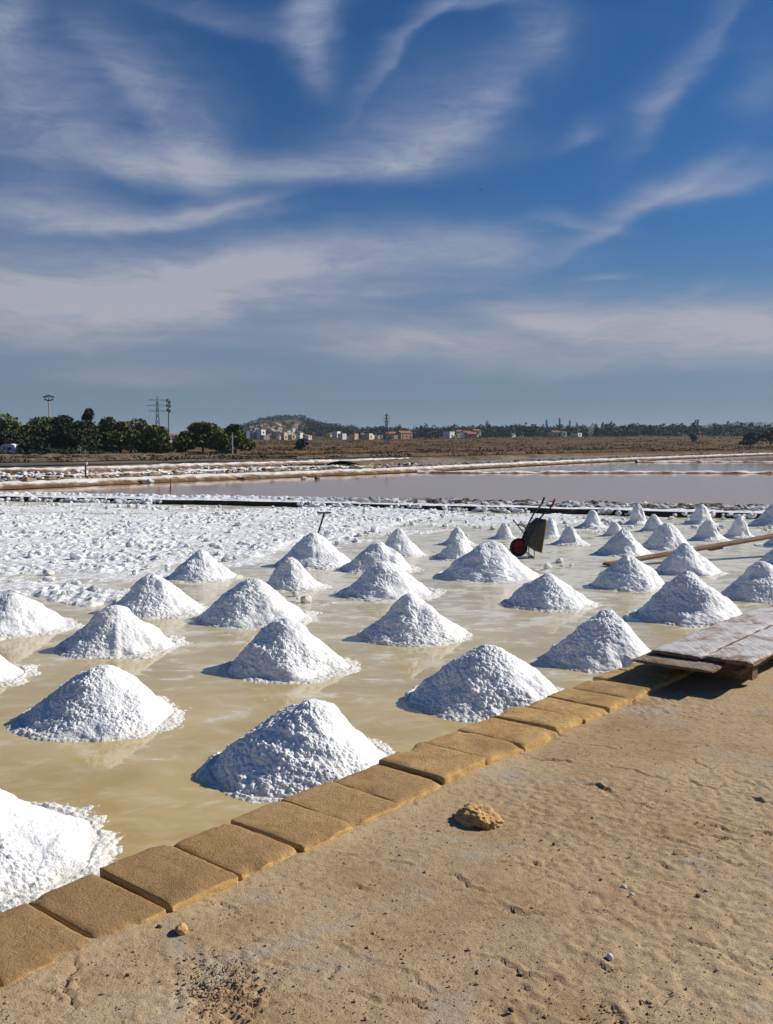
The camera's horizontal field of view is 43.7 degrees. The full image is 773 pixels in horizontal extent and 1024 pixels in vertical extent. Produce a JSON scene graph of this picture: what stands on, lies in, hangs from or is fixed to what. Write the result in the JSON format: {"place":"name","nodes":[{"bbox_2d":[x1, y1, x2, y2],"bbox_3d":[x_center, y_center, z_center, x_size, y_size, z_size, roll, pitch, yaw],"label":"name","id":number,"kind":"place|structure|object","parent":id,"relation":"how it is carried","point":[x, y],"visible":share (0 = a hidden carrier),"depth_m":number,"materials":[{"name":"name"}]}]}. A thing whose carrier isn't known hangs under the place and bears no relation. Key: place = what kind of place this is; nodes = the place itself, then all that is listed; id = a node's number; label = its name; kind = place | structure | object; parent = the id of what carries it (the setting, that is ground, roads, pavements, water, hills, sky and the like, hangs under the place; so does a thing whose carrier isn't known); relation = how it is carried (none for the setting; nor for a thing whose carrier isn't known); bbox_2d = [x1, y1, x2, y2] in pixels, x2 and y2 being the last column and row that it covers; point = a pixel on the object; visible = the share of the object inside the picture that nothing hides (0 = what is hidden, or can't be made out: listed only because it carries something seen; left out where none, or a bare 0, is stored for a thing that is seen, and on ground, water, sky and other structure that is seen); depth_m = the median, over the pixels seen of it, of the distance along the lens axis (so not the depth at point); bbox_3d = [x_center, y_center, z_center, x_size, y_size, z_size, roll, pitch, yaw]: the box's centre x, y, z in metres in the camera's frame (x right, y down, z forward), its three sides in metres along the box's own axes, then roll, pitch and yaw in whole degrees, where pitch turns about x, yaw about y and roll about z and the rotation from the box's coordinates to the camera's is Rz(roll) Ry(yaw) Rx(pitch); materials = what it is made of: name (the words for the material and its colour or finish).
{"place":"outdoors","nodes":[
{"label":"outdoors","id":0,"kind":"place"},
{"bbox_2d":[0,460,241,465],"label":"grey pan","id":1,"kind":"object","parent":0,"point":[106,463],"visible":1,"depth_m":102.60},
{"bbox_2d":[0,465,310,479],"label":"shallow pan","id":2,"kind":"object","parent":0,"point":[184,469],"visible":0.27,"depth_m":77.38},
{"bbox_2d":[0,465,380,477],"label":"earth bank","id":3,"kind":"structure","parent":0,"point":[196,470],"depth_m":72.80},
{"bbox_2d":[0,457,407,472],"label":"earth bank","id":4,"kind":"structure","parent":0,"point":[128,467],"depth_m":83.23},
{"bbox_2d":[0,447,527,457],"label":"earth bank","id":5,"kind":"structure","parent":0,"point":[162,454],"depth_m":179.24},
{"bbox_2d":[0,658,772,1023],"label":"path","id":6,"kind":"structure","parent":0,"point":[628,780],"depth_m":4.39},
{"bbox_2d":[174,922,187,935],"bbox_3d":[-0.889,1.806,4.174,0.061,0.050,0.070,-1,4,-16],"label":"rock","id":7,"kind":"object","parent":6,"relation":"on","point":[181,928],"visible":1,"depth_m":4.16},
{"bbox_2d":[0,662,694,986],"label":"stone kerb","id":8,"kind":"structure","parent":6,"relation":"on","point":[157,881],"depth_m":5.16,"materials":[{"name":"stone"}]},
{"bbox_2d":[682,664,757,679],"bbox_3d":[2.876,1.380,8.738,0.920,0.125,0.130,3,5,40],"label":"timber sleeper","id":9,"kind":"object","parent":8,"relation":"on","point":[751,674],"visible":0.29,"depth_m":8.49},
{"bbox_2d":[630,652,729,672],"bbox_3d":[4.010,1.193,10.159,0.752,0.057,4.910,3,5,40],"label":"wooden board","id":10,"kind":"object","parent":9,"relation":"on","point":[674,662],"visible":0.23,"depth_m":8.34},
{"bbox_2d":[651,603,772,659],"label":"wooden board","id":11,"kind":"object","parent":10,"relation":"on","point":[702,643],"visible":0.97,"depth_m":9.19,"materials":[{"name":"wood"}]},
{"bbox_2d":[704,625,772,666],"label":"wooden board","id":12,"kind":"object","parent":10,"relation":"on","point":[754,649],"visible":1,"depth_m":8.51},
{"bbox_2d":[733,656,772,674],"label":"wooden lath","id":13,"kind":"object","parent":9,"relation":"on","point":[741,670],"visible":0.53,"depth_m":8.32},
{"bbox_2d":[1,692,772,1023],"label":"soil crumbs","id":14,"kind":"object","parent":6,"relation":"on","point":[245,988],"visible":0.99,"depth_m":3.82,"materials":[{"name":"soil"}]},
{"bbox_2d":[455,803,503,829],"bbox_3d":[0.514,1.724,5.429,0.241,0.126,0.297,-2,5,-25],"label":"rock","id":15,"kind":"object","parent":6,"relation":"on","point":[485,816],"visible":0.94,"depth_m":5.36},
{"bbox_2d":[0,501,772,883],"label":"brine water","id":16,"kind":"structure","parent":0,"point":[148,791],"depth_m":9.73,"materials":[{"name":"liquid"}]},
{"bbox_2d":[0,655,40,687],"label":"salt pile","id":17,"kind":"object","parent":16,"relation":"on","point":[11,674],"visible":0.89,"depth_m":9.45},
{"bbox_2d":[0,593,83,640],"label":"salt pile","id":18,"kind":"object","parent":16,"relation":"on","point":[21,616],"visible":0.95,"depth_m":11.73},
{"bbox_2d":[0,789,124,912],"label":"salt pile","id":19,"kind":"object","parent":16,"relation":"on","point":[45,847],"visible":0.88,"depth_m":5.23,"materials":[{"name":"food"}]},
{"bbox_2d":[3,665,191,742],"bbox_3d":[-2.422,1.515,8.056,1.769,0.471,1.755,0,4,0],"label":"salt pile","id":20,"kind":"object","parent":16,"relation":"on","point":[104,703],"visible":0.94,"depth_m":7.75,"materials":[{"name":"food"}]},
{"bbox_2d":[53,605,192,659],"bbox_3d":[-3.028,1.292,10.884,1.776,0.508,1.736,0,4,0],"label":"salt pile","id":21,"kind":"object","parent":16,"relation":"on","point":[115,632],"visible":0.93,"depth_m":10.59,"materials":[{"name":"food"}]},
{"bbox_2d":[108,574,209,619],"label":"salt pile","id":22,"kind":"object","parent":16,"relation":"on","point":[150,597],"visible":0.79,"depth_m":12.93,"materials":[{"name":"food"}]},
{"bbox_2d":[164,550,243,582],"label":"salt pile","id":23,"kind":"object","parent":16,"relation":"on","point":[201,566],"visible":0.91,"depth_m":16.11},
{"bbox_2d":[194,579,322,630],"bbox_3d":[-1.725,1.141,12.634,1.926,0.555,1.950,0,4,0],"label":"salt pile","id":24,"kind":"object","parent":16,"relation":"on","point":[249,605],"visible":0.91,"depth_m":12.25,"materials":[{"name":"food"}]},
{"bbox_2d":[217,618,362,684],"bbox_3d":[-1.001,1.353,9.862,1.778,0.533,1.776,0,4,0],"label":"salt pile","id":25,"kind":"object","parent":16,"relation":"on","point":[285,651],"visible":0.93,"depth_m":9.56,"materials":[{"name":"food"}]},
{"bbox_2d":[194,698,394,803],"bbox_3d":[-0.618,1.582,6.827,1.858,0.516,1.884,0,4,0],"label":"salt pile","id":26,"kind":"object","parent":16,"relation":"on","point":[285,752],"visible":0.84,"depth_m":6.53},
{"bbox_2d":[266,557,330,591],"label":"salt pile","id":27,"kind":"object","parent":16,"relation":"on","point":[290,574],"visible":0.86,"depth_m":15.10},
{"bbox_2d":[274,532,350,570],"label":"salt pile","id":28,"kind":"object","parent":16,"relation":"on","point":[313,551],"visible":0.75,"depth_m":17.75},
{"bbox_2d":[317,512,330,532],"bbox_3d":[-1.270,0.477,18.387,0.436,0.957,0.034,0,4,0],"label":"rake","id":29,"kind":"object","parent":28,"relation":"on","point":[323,513],"visible":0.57,"depth_m":18.34,"materials":[{"name":"metal"}]},
{"bbox_2d":[335,541,424,573],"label":"salt pile","id":30,"kind":"object","parent":16,"relation":"on","point":[367,557],"visible":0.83,"depth_m":17.19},
{"bbox_2d":[0,502,772,606],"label":"salt rubble","id":31,"kind":"object","parent":16,"relation":"on","point":[59,546],"visible":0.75,"depth_m":23.38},
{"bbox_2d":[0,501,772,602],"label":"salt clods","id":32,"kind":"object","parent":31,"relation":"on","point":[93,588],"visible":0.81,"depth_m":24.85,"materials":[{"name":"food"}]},
{"bbox_2d":[333,560,446,603],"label":"salt pile","id":33,"kind":"object","parent":16,"relation":"on","point":[383,581],"visible":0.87,"depth_m":14.33,"materials":[{"name":"food"}]},
{"bbox_2d":[385,528,428,557],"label":"salt pile","id":34,"kind":"object","parent":16,"relation":"on","point":[401,543],"visible":0.74,"depth_m":19.50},
{"bbox_2d":[357,593,472,647],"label":"salt pile","id":35,"kind":"object","parent":16,"relation":"on","point":[410,620],"visible":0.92,"depth_m":11.16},
{"bbox_2d":[430,539,472,560],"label":"salt pile","id":36,"kind":"object","parent":16,"relation":"on","point":[455,550],"visible":0.68,"depth_m":18.94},
{"bbox_2d":[439,527,478,545],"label":"salt pile","id":37,"kind":"object","parent":16,"relation":"on","point":[456,533],"visible":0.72,"depth_m":21.61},
{"bbox_2d":[404,644,564,722],"bbox_3d":[0.894,1.442,8.659,2.009,0.530,2.017,0,4,0],"label":"salt pile","id":38,"kind":"object","parent":16,"relation":"on","point":[482,682],"visible":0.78,"depth_m":8.32,"materials":[{"name":"food"}]},
{"bbox_2d":[434,540,542,583],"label":"salt pile","id":39,"kind":"object","parent":16,"relation":"on","point":[490,562],"visible":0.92,"depth_m":16.11,"materials":[{"name":"white"}]},
{"bbox_2d":[488,523,518,539],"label":"salt pile","id":40,"kind":"object","parent":16,"relation":"on","point":[504,532],"visible":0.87,"depth_m":22.90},
{"bbox_2d":[508,497,555,557],"bbox_3d":[2.853,0.312,19.268,0.899,1.191,0.584,-1,4,-13],"label":"wheelbarrow","id":41,"kind":"object","parent":16,"relation":"on","point":[533,536],"visible":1,"depth_m":19.15,"materials":[{"name":"black metal"}]},
{"bbox_2d":[500,573,601,612],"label":"salt pile","id":42,"kind":"object","parent":16,"relation":"on","point":[548,593],"visible":0.95,"depth_m":13.45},
{"bbox_2d":[544,517,559,538],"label":"salt pile","id":43,"kind":"object","parent":16,"relation":"on","point":[551,531],"visible":0.6,"depth_m":23.25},
{"bbox_2d":[550,526,590,546],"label":"salt pile","id":44,"kind":"object","parent":16,"relation":"on","point":[569,536],"visible":0.92,"depth_m":21.58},
{"bbox_2d":[574,510,608,528],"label":"salt pile","id":45,"kind":"object","parent":16,"relation":"on","point":[592,520],"visible":0.88,"depth_m":25.79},
{"bbox_2d":[540,609,650,673],"bbox_3d":[2.268,1.314,10.209,1.648,0.561,1.651,0,4,0],"label":"salt pile","id":46,"kind":"object","parent":16,"relation":"on","point":[603,641],"visible":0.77,"depth_m":9.93,"materials":[{"name":"food"}]},
{"bbox_2d":[600,522,620,536],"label":"salt pile","id":47,"kind":"object","parent":16,"relation":"on","point":[614,528],"visible":0.66,"depth_m":23.58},
{"bbox_2d":[593,528,654,556],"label":"salt pile","id":48,"kind":"object","parent":16,"relation":"on","point":[622,542],"visible":0.89,"depth_m":19.63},
{"bbox_2d":[587,555,663,592],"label":"salt pile","id":49,"kind":"object","parent":16,"relation":"on","point":[627,573],"visible":0.94,"depth_m":15.14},
{"bbox_2d":[624,503,646,524],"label":"salt pile","id":50,"kind":"object","parent":16,"relation":"on","point":[637,517],"visible":0.83,"depth_m":27.02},
{"bbox_2d":[637,514,662,532],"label":"salt pile","id":51,"kind":"object","parent":16,"relation":"on","point":[653,523],"visible":0.69,"depth_m":24.84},
{"bbox_2d":[642,522,695,550],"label":"salt pile","id":52,"kind":"object","parent":16,"relation":"on","point":[666,536],"visible":0.71,"depth_m":20.75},
{"bbox_2d":[626,571,742,627],"bbox_3d":[4.031,1.090,12.759,2.023,0.638,2.016,0,4,0],"label":"salt pile","id":53,"kind":"object","parent":16,"relation":"on","point":[689,599],"visible":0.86,"depth_m":12.40,"materials":[{"name":"food"}]},
{"bbox_2d":[654,543,729,576],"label":"salt pile","id":54,"kind":"object","parent":16,"relation":"on","point":[681,557],"visible":0.87,"depth_m":16.81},
{"bbox_2d":[682,504,717,524],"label":"salt pile","id":55,"kind":"object","parent":16,"relation":"on","point":[700,514],"visible":0.81,"depth_m":27.05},
{"bbox_2d":[688,520,730,541],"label":"salt pile","id":56,"kind":"object","parent":16,"relation":"on","point":[707,530],"visible":0.91,"depth_m":22.55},
{"bbox_2d":[722,516,756,538],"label":"salt pile","id":57,"kind":"object","parent":16,"relation":"on","point":[738,529],"visible":0.8,"depth_m":23.16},
{"bbox_2d":[716,561,772,603],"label":"salt pile","id":58,"kind":"object","parent":16,"relation":"on","point":[753,583],"visible":0.84,"depth_m":14.16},
{"bbox_2d":[746,504,772,527],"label":"salt pile","id":59,"kind":"object","parent":16,"relation":"on","point":[764,518],"visible":0.85,"depth_m":26.47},
{"bbox_2d":[754,538,772,547],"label":"salt pile","id":60,"kind":"object","parent":16,"relation":"on","point":[768,543],"visible":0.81,"depth_m":21.30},
{"bbox_2d":[759,548,772,564],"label":"salt pile","id":61,"kind":"object","parent":16,"relation":"on","point":[767,557],"visible":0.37,"depth_m":17.52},
{"bbox_2d":[0,455,772,504],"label":"pink pond","id":62,"kind":"structure","parent":0,"point":[699,488],"depth_m":50.68,"materials":[{"name":"liquid"}]},
{"bbox_2d":[635,460,772,461],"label":"bank","id":63,"kind":"structure","parent":62,"relation":"on","point":[701,461],"depth_m":108.90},
{"bbox_2d":[0,417,772,490],"bbox_3d":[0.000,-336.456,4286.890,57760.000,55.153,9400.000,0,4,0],"label":"ground","id":64,"kind":"structure","parent":0,"point":[588,441],"depth_m":353.03,"materials":[{"name":"soil"}]},
{"bbox_2d":[0,444,19,453],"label":"caravan","id":65,"kind":"object","parent":64,"relation":"on","point":[13,448],"visible":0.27,"depth_m":158.75,"materials":[{"name":"white metal"}]},
{"bbox_2d":[0,413,21,431],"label":"pine tree","id":66,"kind":"object","parent":64,"relation":"on","point":[13,425],"visible":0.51,"depth_m":172.93,"materials":[{"name":"green plant"}]},
{"bbox_2d":[0,430,24,450],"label":"evergreen tree","id":67,"kind":"object","parent":64,"relation":"on","point":[9,437],"visible":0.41,"depth_m":163.61,"materials":[{"name":"green plant"}]},
{"bbox_2d":[15,425,33,438],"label":"pine tree","id":68,"kind":"object","parent":64,"relation":"on","point":[23,432],"visible":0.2,"depth_m":187.38,"materials":[{"name":"green plant"}]},
{"bbox_2d":[17,437,50,453],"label":"evergreen tree","id":69,"kind":"object","parent":64,"relation":"on","point":[37,443],"visible":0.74,"depth_m":159.67,"materials":[{"name":"green plant"}]},
{"bbox_2d":[23,416,55,447],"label":"pine tree","id":70,"kind":"object","parent":64,"relation":"on","point":[35,426],"visible":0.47,"depth_m":177.12,"materials":[{"name":"green plant"}]},
{"bbox_2d":[34,415,79,449],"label":"evergreen tree","id":71,"kind":"object","parent":64,"relation":"on","point":[53,438],"visible":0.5,"depth_m":169.92,"materials":[{"name":"green plant"}]},
{"bbox_2d":[58,420,122,451],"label":"evergreen tree","id":72,"kind":"object","parent":64,"relation":"on","point":[84,434],"visible":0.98,"depth_m":166.25,"materials":[{"name":"green plant"}]},
{"bbox_2d":[81,408,101,453],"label":"evergreen tree","id":73,"kind":"object","parent":64,"relation":"on","point":[88,414],"visible":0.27,"depth_m":183.72,"materials":[{"name":"green plant"}]},
{"bbox_2d":[98,416,115,451],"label":"pine tree","id":74,"kind":"object","parent":64,"relation":"on","point":[103,423],"visible":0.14,"depth_m":178.43,"materials":[{"name":"green plant"}]},
{"bbox_2d":[100,420,139,452],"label":"pine tree","id":75,"kind":"object","parent":64,"relation":"on","point":[121,432],"visible":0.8,"depth_m":170.52,"materials":[{"name":"green plant"}]},
{"bbox_2d":[118,418,149,449],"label":"pine tree","id":76,"kind":"object","parent":64,"relation":"on","point":[139,424],"visible":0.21,"depth_m":181.90,"materials":[{"name":"green plant"}]},
{"bbox_2d":[0,447,293,455],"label":"scrub","id":77,"kind":"object","parent":64,"relation":"on","point":[66,451],"visible":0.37,"depth_m":156.81,"materials":[{"name":"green plant"}]},
{"bbox_2d":[129,424,168,452],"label":"pine tree","id":78,"kind":"object","parent":64,"relation":"on","point":[146,441],"visible":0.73,"depth_m":167.47,"materials":[{"name":"green plant"}]},
{"bbox_2d":[148,397,165,426],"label":"pylon","id":79,"kind":"object","parent":64,"relation":"on","point":[156,404],"visible":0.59,"depth_m":298.27,"materials":[{"name":"metal"}]},
{"bbox_2d":[151,435,176,453],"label":"pine tree","id":80,"kind":"object","parent":64,"relation":"on","point":[163,444],"visible":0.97,"depth_m":164.32,"materials":[{"name":"green plant"}]},
{"bbox_2d":[166,399,170,442],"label":"antenna mast","id":81,"kind":"object","parent":64,"relation":"on","point":[168,406],"visible":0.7,"depth_m":188.96,"materials":[{"name":"metal"}]},
{"bbox_2d":[171,430,195,452],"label":"pine tree","id":82,"kind":"object","parent":64,"relation":"on","point":[184,448],"visible":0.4,"depth_m":176.62,"materials":[{"name":"green plant"}]},
{"bbox_2d":[172,421,227,452],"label":"pine tree","id":83,"kind":"object","parent":64,"relation":"on","point":[202,431],"visible":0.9,"depth_m":170.14,"materials":[{"name":"green plant"}]},
{"bbox_2d":[0,462,413,483],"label":"dark lumps","id":84,"kind":"object","parent":64,"relation":"on","point":[6,477],"visible":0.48,"depth_m":67.16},
{"bbox_2d":[0,462,415,482],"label":"salt lumps","id":85,"kind":"object","parent":64,"relation":"on","point":[114,475],"visible":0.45,"depth_m":69.63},
{"bbox_2d":[203,432,235,453],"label":"pine tree","id":86,"kind":"object","parent":64,"relation":"on","point":[224,439],"visible":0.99,"depth_m":167.12,"materials":[{"name":"green plant"}]},
{"bbox_2d":[221,424,255,453],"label":"pine tree","id":87,"kind":"object","parent":64,"relation":"on","point":[241,441],"visible":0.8,"depth_m":174.57,"materials":[{"name":"green plant"}]},
{"bbox_2d":[293,438,307,450],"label":"shrub","id":88,"kind":"object","parent":64,"relation":"on","point":[301,443],"visible":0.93,"depth_m":258.08,"materials":[{"name":"green plant"}]},
{"bbox_2d":[0,447,720,462],"bbox_3d":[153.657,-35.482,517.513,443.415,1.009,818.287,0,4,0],"label":"saltmarsh plants","id":89,"kind":"object","parent":64,"relation":"on","point":[232,457],"visible":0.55,"depth_m":144.28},
{"bbox_2d":[0,448,745,461],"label":"earth bank","id":90,"kind":"structure","parent":64,"relation":"on","point":[271,456],"depth_m":144.84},
{"bbox_2d":[0,491,768,518],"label":"dyke","id":91,"kind":"structure","parent":64,"relation":"on","point":[571,507],"depth_m":33.85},
{"bbox_2d":[0,496,756,518],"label":"dyke crust lumps","id":92,"kind":"object","parent":91,"relation":"on","point":[149,501],"visible":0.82,"depth_m":33.34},
{"bbox_2d":[160,495,759,510],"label":"dyke stones","id":93,"kind":"object","parent":91,"relation":"on","point":[484,503],"visible":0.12,"depth_m":32.90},
{"bbox_2d":[0,453,772,489],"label":"salt bank","id":94,"kind":"structure","parent":64,"relation":"on","point":[101,481],"depth_m":64.02,"materials":[{"name":"white"}]},
{"bbox_2d":[0,451,772,481],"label":"bank stones","id":95,"kind":"object","parent":94,"relation":"on","point":[89,476],"visible":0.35,"depth_m":72.01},
{"bbox_2d":[383,413,389,443],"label":"pylon","id":96,"kind":"object","parent":64,"relation":"on","point":[385,434],"visible":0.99,"depth_m":418.25,"materials":[{"name":"metal"}]},
{"bbox_2d":[396,431,411,438],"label":"house","id":97,"kind":"structure","parent":64,"relation":"on","point":[404,434],"depth_m":685.05,"materials":[{"name":"pink paint"}]},
{"bbox_2d":[443,432,454,438],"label":"house","id":98,"kind":"structure","parent":64,"relation":"on","point":[446,435],"depth_m":656.07,"materials":[{"name":"white paint"}]},
{"bbox_2d":[464,432,476,437],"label":"house","id":99,"kind":"structure","parent":64,"relation":"on","point":[470,434],"depth_m":635.79,"materials":[{"name":"grey paint"}]},
{"bbox_2d":[241,414,772,438],"bbox_3d":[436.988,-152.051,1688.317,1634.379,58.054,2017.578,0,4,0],"label":"wood","id":100,"kind":"object","parent":64,"relation":"on","point":[317,427],"visible":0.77,"depth_m":737.19,"materials":[{"name":"green plant"}]},
{"bbox_2d":[254,435,772,451],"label":"dry reeds","id":101,"kind":"object","parent":64,"relation":"on","point":[495,448],"visible":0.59,"depth_m":366.42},
{"bbox_2d":[549,431,560,436],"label":"house","id":102,"kind":"structure","parent":64,"relation":"on","point":[554,433],"depth_m":675.43,"materials":[{"name":"beige paint"}]},
{"bbox_2d":[738,432,759,446],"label":"shrub","id":103,"kind":"object","parent":64,"relation":"on","point":[750,435],"visible":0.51,"depth_m":333.60,"materials":[{"name":"green plant"}]},
{"bbox_2d":[738,428,772,445],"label":"shrub","id":104,"kind":"object","parent":64,"relation":"on","point":[768,435],"visible":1,"depth_m":327.32,"materials":[{"name":"green plant"}]},
{"bbox_3d":[9.246,0.616,20.051,0.615,0.584,0.080,0,4,0],"label":"trestle","id":105,"kind":"object","parent":64,"relation":"on","visible":0},
{"bbox_2d":[602,533,772,565],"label":"long board","id":106,"kind":"object","parent":105,"relation":"on","point":[714,546],"visible":0.69,"depth_m":18.73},
{"bbox_2d":[0,0,772,433],"label":"sky","id":107,"kind":"structure","parent":0,"point":[228,212],"materials":[{"name":"blue"}]},
{"bbox_2d":[339,459,535,465],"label":"grey pan","id":108,"kind":"object","parent":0,"point":[468,461],"visible":0.2,"depth_m":107.61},
{"bbox_2d":[327,449,770,464],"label":"earth bank","id":109,"kind":"structure","parent":0,"point":[406,460],"depth_m":132.14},
{"bbox_2d":[417,470,772,473],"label":"bank","id":110,"kind":"structure","parent":0,"point":[648,471],"depth_m":70.51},
{"bbox_2d":[486,450,772,459],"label":"grey pan","id":111,"kind":"object","parent":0,"point":[545,458],"visible":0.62,"depth_m":152.21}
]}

